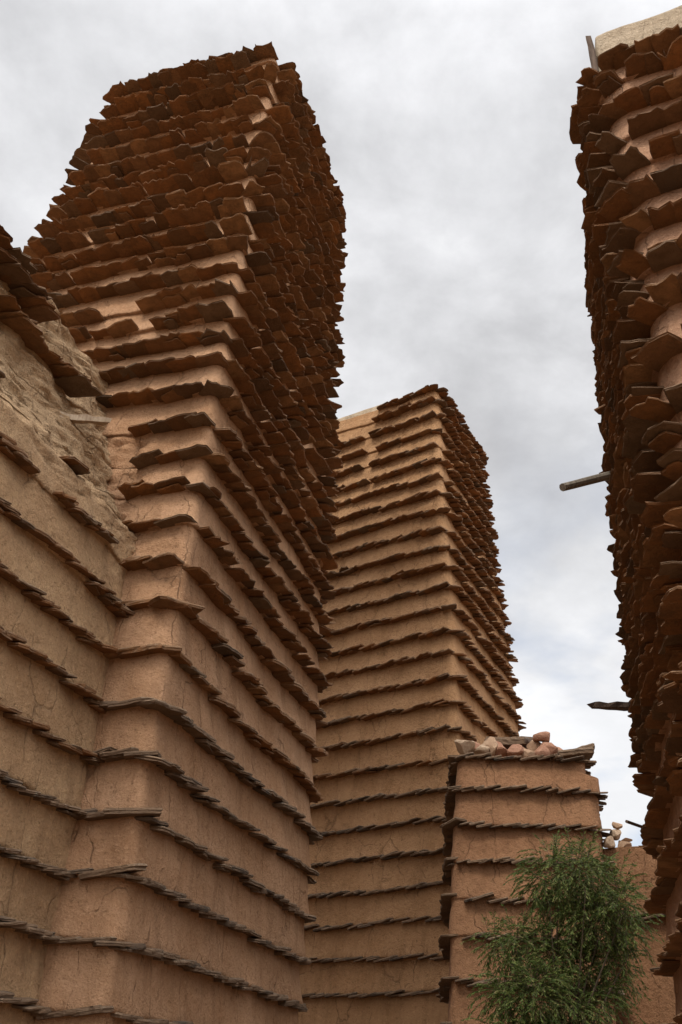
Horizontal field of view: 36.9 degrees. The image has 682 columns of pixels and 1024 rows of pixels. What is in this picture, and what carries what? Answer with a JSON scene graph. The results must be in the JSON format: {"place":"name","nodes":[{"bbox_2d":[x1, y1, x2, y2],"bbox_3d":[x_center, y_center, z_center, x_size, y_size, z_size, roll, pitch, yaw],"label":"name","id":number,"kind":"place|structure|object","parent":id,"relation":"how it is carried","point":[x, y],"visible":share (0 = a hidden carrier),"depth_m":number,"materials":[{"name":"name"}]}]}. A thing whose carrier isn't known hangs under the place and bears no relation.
{"place":"outdoors","nodes":[
{"label":"outdoors","id":0,"kind":"place"},
{"bbox_2d":[0,225,137,1023],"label":"mudbrick house","id":1,"kind":"structure","parent":0,"point":[68,539],"depth_m":8.00,"materials":[{"name":"paint"}]},
{"bbox_2d":[23,41,347,1023],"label":"mudbrick tower","id":2,"kind":"structure","parent":0,"point":[185,253],"depth_m":10.96,"materials":[{"name":"paint"}]},
{"bbox_2d":[0,0,681,848],"label":"sky","id":3,"kind":"structure","parent":0,"point":[444,125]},
{"bbox_2d":[298,384,525,1023],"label":"mudbrick tower","id":4,"kind":"structure","parent":0,"point":[416,667],"depth_m":16.46,"materials":[{"name":"orange paint"}]},
{"bbox_2d":[559,5,681,1023],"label":"mudbrick tower","id":5,"kind":"structure","parent":0,"point":[625,130],"depth_m":7.80,"materials":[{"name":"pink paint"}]},
{"bbox_3d":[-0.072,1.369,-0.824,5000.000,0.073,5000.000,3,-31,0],"label":"ground","id":6,"kind":"structure","parent":0,"visible":0},
{"bbox_2d":[436,752,624,1023],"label":"mudbrick block","id":7,"kind":"structure","parent":6,"relation":"on","point":[499,810],"depth_m":12.24,"materials":[{"name":"red paint"}]},
{"bbox_2d":[454,740,474,754],"bbox_3d":[1.609,3.070,13.309,0.346,0.219,0.264,17,-34,-21],"label":"loose stone","id":8,"kind":"object","parent":7,"relation":"on","point":[463,747],"visible":0.9,"depth_m":13.23,"materials":[{"name":"beige stone"}]},
{"bbox_2d":[474,744,489,754],"bbox_3d":[1.839,3.107,13.322,0.235,0.187,0.290,23,-37,-30],"label":"loose stone","id":9,"kind":"object","parent":7,"relation":"on","point":[482,749],"visible":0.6,"depth_m":13.22,"materials":[{"name":"beige stone"}]},
{"bbox_2d":[483,737,497,756],"bbox_3d":[1.941,3.072,13.353,0.275,0.289,0.166,-21,-38,34],"label":"loose stone","id":10,"kind":"object","parent":7,"relation":"on","point":[491,743],"visible":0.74,"depth_m":13.28,"materials":[{"name":"beige stone"}]},
{"bbox_2d":[495,745,507,756],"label":"loose stone","id":11,"kind":"object","parent":7,"relation":"on","point":[501,750],"visible":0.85,"depth_m":13.22,"materials":[{"name":"brown stone"}]},
{"bbox_2d":[506,744,523,755],"bbox_3d":[2.260,3.117,13.304,0.245,0.190,0.261,3,-31,-1],"label":"loose stone","id":12,"kind":"object","parent":7,"relation":"on","point":[516,749],"visible":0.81,"depth_m":13.21,"materials":[{"name":"brown stone"}]},
{"bbox_2d":[520,749,534,757],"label":"loose stone","id":13,"kind":"object","parent":7,"relation":"on","point":[527,753],"visible":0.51,"depth_m":13.21,"materials":[{"name":"beige stone"}]},
{"bbox_2d":[534,745,550,755],"bbox_3d":[2.614,3.142,13.314,0.268,0.190,0.263,20,-35,-26],"label":"loose stone","id":14,"kind":"object","parent":7,"relation":"on","point":[543,750],"visible":0.46,"depth_m":13.20,"materials":[{"name":"brown stone"}]},
{"bbox_2d":[526,740,540,750],"bbox_3d":[2.563,3.117,13.495,0.216,0.234,0.182,11,-32,-13],"label":"loose stone","id":15,"kind":"object","parent":14,"relation":"on","point":[532,745],"visible":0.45,"depth_m":13.46,"materials":[{"name":"beige stone"}]},
{"bbox_2d":[541,742,557,753],"bbox_3d":[2.719,3.127,13.348,0.267,0.259,0.254,-9,-33,19],"label":"loose stone","id":16,"kind":"object","parent":7,"relation":"on","point":[552,747],"visible":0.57,"depth_m":13.24,"materials":[{"name":"brown stone"}]},
{"bbox_2d":[532,731,549,741],"bbox_3d":[2.644,2.961,13.438,0.245,0.130,0.203,4,-31,-1],"label":"loose stone","id":17,"kind":"object","parent":16,"relation":"on","point":[544,736],"visible":0.94,"depth_m":13.37,"materials":[{"name":"brown stone"}]},
{"bbox_2d":[557,747,594,759],"bbox_3d":[3.015,3.171,13.252,0.504,0.182,0.394,3,-31,0],"label":"slate slab","id":18,"kind":"object","parent":7,"relation":"on","point":[587,753],"depth_m":13.12,"materials":[{"name":"brown stone"}]},
{"bbox_2d":[578,743,594,747],"bbox_3d":[3.162,3.145,13.345,0.291,0.210,0.317,3,-31,0],"label":"slate slab","id":19,"kind":"object","parent":18,"relation":"on","point":[590,745],"depth_m":13.26,"materials":[{"name":"stone"}]},
{"bbox_2d":[460,827,664,1023],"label":"pepper tree","id":20,"kind":"object","parent":6,"relation":"on","point":[581,941],"visible":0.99,"depth_m":9.78,"materials":[{"name":"green plant"}]},
{"bbox_2d":[603,846,675,1023],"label":"mud wall","id":21,"kind":"structure","parent":6,"relation":"on","point":[659,1007],"depth_m":11.40,"materials":[{"name":"red paint"}]},
{"bbox_2d":[603,836,615,847],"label":"rubble stone","id":22,"kind":"object","parent":21,"relation":"on","point":[608,841],"visible":1,"depth_m":12.14,"materials":[{"name":"beige stone"}]},
{"bbox_2d":[610,829,620,840],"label":"rubble stone","id":23,"kind":"object","parent":22,"relation":"on","point":[615,834],"visible":0.98,"depth_m":12.22,"materials":[{"name":"beige stone"}]},
{"bbox_2d":[612,822,622,828],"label":"rubble stone","id":24,"kind":"object","parent":23,"relation":"on","point":[615,825],"visible":1,"depth_m":12.28,"materials":[{"name":"beige stone"}]},
{"bbox_2d":[618,840,631,846],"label":"rubble stone","id":25,"kind":"object","parent":21,"relation":"on","point":[624,844],"visible":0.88,"depth_m":12.14,"materials":[{"name":"beige stone"}]},
{"bbox_2d":[621,838,631,841],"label":"rubble stone","id":26,"kind":"object","parent":25,"relation":"on","point":[627,839],"visible":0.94,"depth_m":12.19,"materials":[{"name":"brown stone"}]},
{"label":"loose stone","id":27,"kind":"object","parent":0,"visible":0},
{"bbox_2d":[484,736,532,749],"bbox_3d":[2.227,3.144,13.713,0.659,0.178,0.439,3,-31,0],"label":"slate slab","id":28,"kind":"object","parent":27,"relation":"on","point":[507,742],"depth_m":13.56,"materials":[{"name":"stone"}]},
{"bbox_2d":[524,737,530,746],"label":"loose stone","id":29,"kind":"object","parent":28,"relation":"on","point":[527,740],"visible":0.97,"depth_m":13.52,"materials":[{"name":"brown stone"}]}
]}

